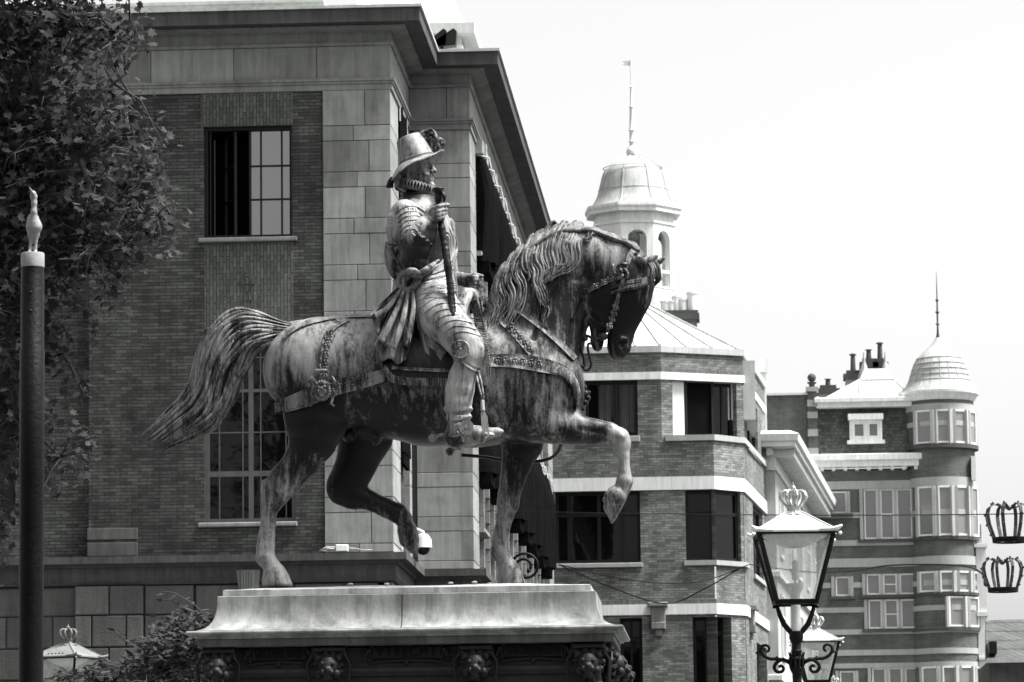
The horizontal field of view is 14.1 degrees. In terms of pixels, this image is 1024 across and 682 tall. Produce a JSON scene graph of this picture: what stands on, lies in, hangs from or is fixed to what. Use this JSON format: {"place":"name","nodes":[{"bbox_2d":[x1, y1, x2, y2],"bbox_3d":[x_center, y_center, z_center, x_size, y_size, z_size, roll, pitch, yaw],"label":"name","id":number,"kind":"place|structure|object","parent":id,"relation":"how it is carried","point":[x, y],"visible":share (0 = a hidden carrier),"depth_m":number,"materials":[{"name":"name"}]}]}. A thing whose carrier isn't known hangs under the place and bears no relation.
{"place":"outdoors","nodes":[
{"label":"outdoors","id":0,"kind":"place"},
{"bbox_2d":[0,0,556,681],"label":"palace building","id":1,"kind":"structure","parent":0,"point":[290,122],"depth_m":76.32,"materials":[{"name":"stone"}]},
{"bbox_2d":[0,230,16,525],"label":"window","id":2,"kind":"structure","parent":1,"relation":"in","point":[9,494],"depth_m":76.28,"materials":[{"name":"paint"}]},
{"bbox_2d":[204,126,291,237],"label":"window","id":3,"kind":"structure","parent":1,"relation":"in","point":[253,165],"depth_m":76.69,"materials":[{"name":"glass"}]},
{"bbox_2d":[205,331,295,522],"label":"window","id":4,"kind":"structure","parent":1,"relation":"in","point":[252,439],"depth_m":75.95,"materials":[{"name":"black glass"}]},
{"bbox_2d":[319,544,371,551],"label":"cable box","id":5,"kind":"object","parent":1,"relation":"on","point":[342,547],"visible":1,"depth_m":75.22,"materials":[{"name":"white paint"}]},
{"bbox_2d":[401,528,431,554],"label":"security camera","id":6,"kind":"object","parent":1,"relation":"attached to","point":[425,543],"visible":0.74,"depth_m":76.89,"materials":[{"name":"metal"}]},
{"bbox_2d":[434,28,457,48],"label":"floodlight","id":7,"kind":"object","parent":1,"relation":"on","point":[444,38],"visible":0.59,"depth_m":91.93,"materials":[{"name":"paint"}]},
{"bbox_2d":[513,552,538,578],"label":"scroll bracket","id":8,"kind":"object","parent":1,"relation":"attached to","point":[528,570],"visible":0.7,"depth_m":88.25,"materials":[{"name":"black metal"}]},
{"bbox_2d":[559,565,742,603],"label":"cable","id":9,"kind":"object","parent":1,"relation":"attached to","point":[646,599],"visible":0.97,"depth_m":114.28,"materials":[{"name":"black metal"}]},
{"bbox_2d":[558,564,748,583],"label":"cable","id":10,"kind":"object","parent":1,"relation":"attached to","point":[652,582],"visible":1,"depth_m":112.61,"materials":[{"name":"black metal"}]},
{"bbox_2d":[749,564,985,585],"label":"cable","id":11,"kind":"object","parent":10,"relation":"attached to","point":[979,571],"visible":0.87,"depth_m":75.01,"materials":[{"name":"black metal"}]},
{"bbox_2d":[980,556,1023,592],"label":"crown ornament","id":12,"kind":"object","parent":11,"relation":"hanging from","point":[1008,588],"visible":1,"depth_m":59.66,"materials":[{"name":"metal"}]},
{"bbox_2d":[488,510,1023,515],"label":"cable","id":13,"kind":"object","parent":1,"relation":"attached to","point":[774,514],"visible":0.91,"depth_m":69.83,"materials":[{"name":"black metal"}]},
{"bbox_2d":[984,501,1023,543],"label":"crown ornament","id":14,"kind":"object","parent":13,"relation":"hanging from","point":[1016,538],"visible":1,"depth_m":59.73,"materials":[{"name":"metal"}]},
{"bbox_2d":[5,0,1023,619],"label":"sky","id":15,"kind":"structure","parent":0,"point":[824,161],"materials":[{"name":"white"}]},
{"bbox_2d":[585,60,681,308],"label":"cupola tower","id":16,"kind":"structure","parent":0,"point":[633,202],"depth_m":142.40,"materials":[{"name":"white paint"}]},
{"bbox_2d":[552,304,769,681],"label":"brick apartment building","id":17,"kind":"structure","parent":0,"point":[681,402],"depth_m":116.49,"materials":[{"name":"white brick"}]},
{"bbox_2d":[555,492,640,563],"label":"window","id":18,"kind":"structure","parent":17,"relation":"in","point":[580,537],"depth_m":116.46,"materials":[{"name":"glass"}]},
{"bbox_2d":[585,381,637,435],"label":"window","id":19,"kind":"structure","parent":17,"relation":"in","point":[593,407],"depth_m":116.97,"materials":[{"name":"glass"}]},
{"bbox_2d":[620,618,642,681],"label":"window","id":20,"kind":"structure","parent":17,"relation":"in","point":[632,650],"depth_m":116.12,"materials":[{"name":"glass"}]},
{"bbox_2d":[659,292,699,326],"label":"chimney stack","id":21,"kind":"object","parent":17,"relation":"on","point":[683,309],"visible":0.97,"depth_m":130.40,"materials":[{"name":"ceramic"}]},
{"bbox_2d":[685,490,711,559],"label":"window","id":22,"kind":"structure","parent":17,"relation":"in","point":[698,527],"depth_m":116.32,"materials":[{"name":"glass"}]},
{"bbox_2d":[687,384,710,434],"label":"open window","id":23,"kind":"structure","parent":17,"relation":"in","point":[698,395],"depth_m":117.43,"materials":[{"name":"black glass"}]},
{"bbox_2d":[684,382,713,434],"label":"window frame","id":24,"kind":"structure","parent":17,"relation":"in","point":[685,383],"depth_m":117.43,"materials":[{"name":"paint"}]},
{"bbox_2d":[693,617,707,681],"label":"window","id":25,"kind":"structure","parent":17,"relation":"in","point":[699,623],"depth_m":116.03,"materials":[{"name":"glass"}]},
{"bbox_2d":[696,383,732,435],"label":"window","id":26,"kind":"structure","parent":17,"relation":"in","point":[722,426],"depth_m":117.83,"materials":[{"name":"glass"}]},
{"bbox_2d":[717,618,723,681],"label":"window","id":27,"kind":"structure","parent":17,"relation":"in","point":[719,620],"depth_m":116.29,"materials":[{"name":"glass"}]},
{"bbox_2d":[715,491,738,560],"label":"window","id":28,"kind":"structure","parent":17,"relation":"in","point":[726,526],"depth_m":116.71,"materials":[{"name":"glass"}]},
{"bbox_2d":[747,430,754,447],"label":"window","id":29,"kind":"structure","parent":17,"relation":"in","point":[750,438],"depth_m":121.51,"materials":[{"name":"glass"}]},
{"bbox_2d":[746,649,758,681],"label":"window","id":30,"kind":"structure","parent":17,"relation":"in","point":[757,649],"depth_m":122.97,"materials":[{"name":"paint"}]},
{"bbox_2d":[753,507,759,576],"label":"window","id":31,"kind":"structure","parent":17,"relation":"in","point":[755,517],"depth_m":122.34,"materials":[{"name":"glass"}]},
{"bbox_2d":[758,358,767,430],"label":"drainpipe","id":32,"kind":"object","parent":17,"relation":"on","point":[762,367],"visible":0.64,"depth_m":127.48,"materials":[{"name":"white metal"}]},
{"bbox_2d":[978,619,1023,681],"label":"tiled roof house","id":33,"kind":"structure","parent":0,"point":[1004,648],"depth_m":119.95,"materials":[{"name":"stone"}]},
{"label":"ground","id":34,"kind":"structure","parent":0,"visible":0},
{"bbox_2d":[19,187,44,681],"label":"pole","id":35,"kind":"object","parent":34,"relation":"on","point":[31,490],"visible":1,"depth_m":20.22,"materials":[{"name":"black metal"}]},
{"bbox_2d":[0,0,191,586],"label":"plane tree","id":36,"kind":"object","parent":34,"relation":"on","point":[66,213],"visible":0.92,"depth_m":50.48,"materials":[{"name":"grey plant"}]},
{"bbox_2d":[43,592,222,681],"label":"shrub","id":37,"kind":"object","parent":34,"relation":"on","point":[172,644],"visible":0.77,"depth_m":38.22,"materials":[{"name":"grey plant"}]},
{"bbox_2d":[743,430,836,681],"bbox_3d":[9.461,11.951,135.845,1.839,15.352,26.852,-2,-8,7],"label":"stucco townhouse","id":38,"kind":"structure","parent":34,"relation":"on","point":[788,458],"depth_m":127.02,"materials":[{"name":"white paint"}]},
{"bbox_2d":[779,491,784,560],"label":"window","id":39,"kind":"structure","parent":38,"relation":"in","point":[781,507],"depth_m":126.20,"materials":[{"name":"white paint"}]},
{"bbox_2d":[781,593,786,658],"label":"window","id":40,"kind":"structure","parent":38,"relation":"in","point":[783,609],"depth_m":125.83,"materials":[{"name":"white paint"}]},
{"bbox_2d":[789,548,793,569],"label":"window","id":41,"kind":"structure","parent":38,"relation":"in","point":[791,550],"depth_m":130.55,"materials":[{"name":"white paint"}]},
{"bbox_2d":[798,548,802,582],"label":"window","id":42,"kind":"structure","parent":38,"relation":"in","point":[800,564],"depth_m":135.26,"materials":[{"name":"white paint"}]},
{"bbox_2d":[800,613,804,667],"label":"window","id":43,"kind":"structure","parent":38,"relation":"in","point":[802,617],"depth_m":135.06,"materials":[{"name":"white paint"}]},
{"bbox_2d":[806,545,810,591],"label":"window","id":44,"kind":"structure","parent":38,"relation":"in","point":[808,575],"depth_m":139.79,"materials":[{"name":"white paint"}]},
{"bbox_2d":[808,625,812,679],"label":"window","id":45,"kind":"structure","parent":38,"relation":"in","point":[809,651],"depth_m":139.36,"materials":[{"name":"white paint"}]},
{"bbox_2d":[813,542,816,589],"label":"window","id":46,"kind":"structure","parent":38,"relation":"in","point":[814,544],"depth_m":143.77,"materials":[{"name":"white paint"}]},
{"bbox_2d":[766,274,987,681],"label":"striped mansion","id":47,"kind":"structure","parent":34,"relation":"on","point":[916,623],"depth_m":144.69,"materials":[{"name":"brick"}]},
{"bbox_2d":[817,379,839,397],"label":"chimney","id":48,"kind":"object","parent":47,"relation":"on","point":[826,389],"visible":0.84,"depth_m":148.63,"materials":[{"name":"brick"}]},
{"bbox_2d":[831,491,846,512],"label":"window","id":49,"kind":"structure","parent":47,"relation":"in","point":[841,496],"depth_m":145.15,"materials":[{"name":"grey glass"}]},
{"bbox_2d":[835,577,849,595],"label":"window","id":50,"kind":"structure","parent":47,"relation":"in","point":[842,584],"depth_m":144.76,"materials":[{"name":"grey glass"}]},
{"bbox_2d":[840,671,854,681],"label":"window","id":51,"kind":"structure","parent":47,"relation":"in","point":[845,676],"depth_m":144.33,"materials":[{"name":"grey glass"}]},
{"bbox_2d":[843,353,859,385],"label":"chimney","id":52,"kind":"object","parent":47,"relation":"on","point":[851,375],"visible":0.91,"depth_m":148.68,"materials":[{"name":"brick"}]},
{"bbox_2d":[859,349,878,369],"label":"chimney","id":53,"kind":"object","parent":47,"relation":"on","point":[869,360],"visible":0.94,"depth_m":148.71,"materials":[{"name":"brick"}]},
{"bbox_2d":[863,489,877,538],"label":"window","id":54,"kind":"structure","parent":47,"relation":"in","point":[869,494],"depth_m":145.04,"materials":[{"name":"grey glass"}]},
{"bbox_2d":[866,574,880,594],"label":"window","id":55,"kind":"structure","parent":47,"relation":"in","point":[873,586],"depth_m":144.72,"materials":[{"name":"grey glass"}]},
{"bbox_2d":[868,600,882,628],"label":"window","id":56,"kind":"structure","parent":47,"relation":"in","point":[875,618],"depth_m":144.58,"materials":[{"name":"grey glass"}]},
{"bbox_2d":[872,668,885,681],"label":"window","id":57,"kind":"structure","parent":47,"relation":"in","point":[881,677],"depth_m":144.30,"materials":[{"name":"grey glass"}]},
{"bbox_2d":[873,342,887,368],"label":"chimney","id":58,"kind":"object","parent":47,"relation":"on","point":[880,359],"visible":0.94,"depth_m":148.79,"materials":[{"name":"brick"}]},
{"bbox_2d":[880,489,894,538],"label":"window","id":59,"kind":"structure","parent":47,"relation":"in","point":[886,495],"depth_m":145.00,"materials":[{"name":"grey glass"}]},
{"bbox_2d":[883,574,896,594],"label":"window","id":60,"kind":"structure","parent":47,"relation":"in","point":[889,580],"depth_m":144.69,"materials":[{"name":"grey glass"}]},
{"bbox_2d":[884,599,898,628],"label":"window","id":61,"kind":"structure","parent":47,"relation":"in","point":[891,605],"depth_m":144.55,"materials":[{"name":"grey glass"}]},
{"bbox_2d":[888,668,902,681],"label":"window","id":62,"kind":"structure","parent":47,"relation":"in","point":[895,674],"depth_m":144.26,"materials":[{"name":"white paint"}]},
{"bbox_2d":[896,488,911,538],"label":"window","id":63,"kind":"structure","parent":47,"relation":"in","point":[904,525],"depth_m":144.97,"materials":[{"name":"grey glass"}]},
{"bbox_2d":[899,573,913,593],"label":"window","id":64,"kind":"structure","parent":47,"relation":"in","point":[906,579],"depth_m":144.65,"materials":[{"name":"grey glass"}]},
{"bbox_2d":[901,599,914,627],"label":"window","id":65,"kind":"structure","parent":47,"relation":"in","point":[907,614],"depth_m":144.51,"materials":[{"name":"grey glass"}]},
{"bbox_2d":[905,667,915,681],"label":"window","id":66,"kind":"structure","parent":47,"relation":"in","point":[909,671],"depth_m":144.23,"materials":[{"name":"grey glass"}]},
{"bbox_2d":[915,409,934,443],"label":"window","id":67,"kind":"structure","parent":47,"relation":"in","point":[922,432],"depth_m":144.76,"materials":[{"name":"white paint"}]},
{"bbox_2d":[917,486,936,535],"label":"window","id":68,"kind":"structure","parent":47,"relation":"in","point":[924,494],"depth_m":144.37,"materials":[{"name":"grey glass"}]},
{"bbox_2d":[919,571,937,591],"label":"window","id":69,"kind":"structure","parent":47,"relation":"in","point":[927,575],"depth_m":144.05,"materials":[{"name":"grey glass"}]},
{"bbox_2d":[922,666,940,681],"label":"window","id":70,"kind":"structure","parent":47,"relation":"in","point":[928,673],"depth_m":143.63,"materials":[{"name":"grey glass"}]},
{"bbox_2d":[932,409,953,442],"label":"window","id":71,"kind":"structure","parent":47,"relation":"in","point":[942,413],"depth_m":144.55,"materials":[{"name":"grey glass"}]},
{"bbox_2d":[934,485,955,534],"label":"window","id":72,"kind":"structure","parent":47,"relation":"in","point":[944,490],"depth_m":144.16,"materials":[{"name":"grey glass"}]},
{"bbox_2d":[936,571,957,591],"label":"window","id":73,"kind":"structure","parent":47,"relation":"in","point":[946,575],"depth_m":143.84,"materials":[{"name":"white paint"}]},
{"bbox_2d":[939,666,959,681],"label":"window","id":74,"kind":"structure","parent":47,"relation":"in","point":[948,670],"depth_m":143.39,"materials":[{"name":"white paint"}]},
{"bbox_2d":[949,596,968,626],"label":"window","id":75,"kind":"structure","parent":47,"relation":"in","point":[955,616],"depth_m":143.70,"materials":[{"name":"white paint"}]},
{"bbox_2d":[952,409,968,442],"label":"window","id":76,"kind":"structure","parent":47,"relation":"in","point":[959,413],"depth_m":144.69,"materials":[{"name":"white paint"}]},
{"bbox_2d":[954,486,971,535],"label":"window","id":77,"kind":"structure","parent":47,"relation":"in","point":[961,489],"depth_m":144.30,"materials":[{"name":"white paint"}]},
{"bbox_2d":[956,571,972,591],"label":"window","id":78,"kind":"structure","parent":47,"relation":"in","point":[963,574],"depth_m":143.98,"materials":[{"name":"white paint"}]},
{"bbox_2d":[958,666,975,681],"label":"window","id":79,"kind":"structure","parent":47,"relation":"in","point":[965,669],"depth_m":143.53,"materials":[{"name":"white paint"}]},
{"bbox_2d":[967,596,979,626],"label":"window","id":80,"kind":"structure","parent":47,"relation":"in","point":[975,620],"depth_m":144.16,"materials":[{"name":"white paint"}]},
{"bbox_2d":[971,411,976,444],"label":"window","id":81,"kind":"structure","parent":47,"relation":"in","point":[973,414],"depth_m":145.29,"materials":[{"name":"white paint"}]},
{"bbox_2d":[973,487,978,536],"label":"window","id":82,"kind":"structure","parent":47,"relation":"in","point":[975,490],"depth_m":144.90,"materials":[{"name":"white paint"}]},
{"bbox_2d":[977,524,981,543],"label":"antenna mast","id":83,"kind":"object","parent":47,"relation":"on","point":[980,536],"visible":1,"depth_m":144.91,"materials":[{"name":"white metal"}]},
{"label":"pavement","id":84,"kind":"structure","parent":0,"visible":0},
{"bbox_2d":[43,625,108,670],"bbox_3d":[-4.405,5.446,40.962,0.593,5.295,0.593,-5,-9,27],"label":"street lantern","id":85,"kind":"object","parent":84,"relation":"on","point":[67,653],"visible":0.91,"depth_m":41.17,"materials":[{"name":"white metal"}]},
{"bbox_2d":[186,581,634,681],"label":"pedestal","id":86,"kind":"object","parent":84,"relation":"on","point":[500,632],"visible":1,"depth_m":29.50,"materials":[{"name":"grey stone"}]},
{"bbox_2d":[141,128,664,587],"bbox_3d":[-0.805,0.099,30.320,3.873,3.405,1.178,-1,-8,3],"label":"equestrian statue","id":87,"kind":"object","parent":86,"relation":"on","point":[417,356],"visible":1,"depth_m":30.09,"materials":[{"name":"grey metal"}]},
{"bbox_2d":[747,483,842,681],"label":"street lantern","id":88,"kind":"object","parent":84,"relation":"on","point":[793,526],"visible":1,"depth_m":26.89,"materials":[{"name":"black metal"}]},
{"bbox_2d":[789,612,843,681],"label":"street lantern","id":89,"kind":"object","parent":84,"relation":"on","point":[816,637],"visible":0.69,"depth_m":46.69,"materials":[{"name":"metal"}]},
{"bbox_2d":[831,675,838,681],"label":"street lantern","id":90,"kind":"object","parent":84,"relation":"on","point":[835,679],"visible":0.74,"depth_m":67.65,"materials":[{"name":"metal"}]}
]}

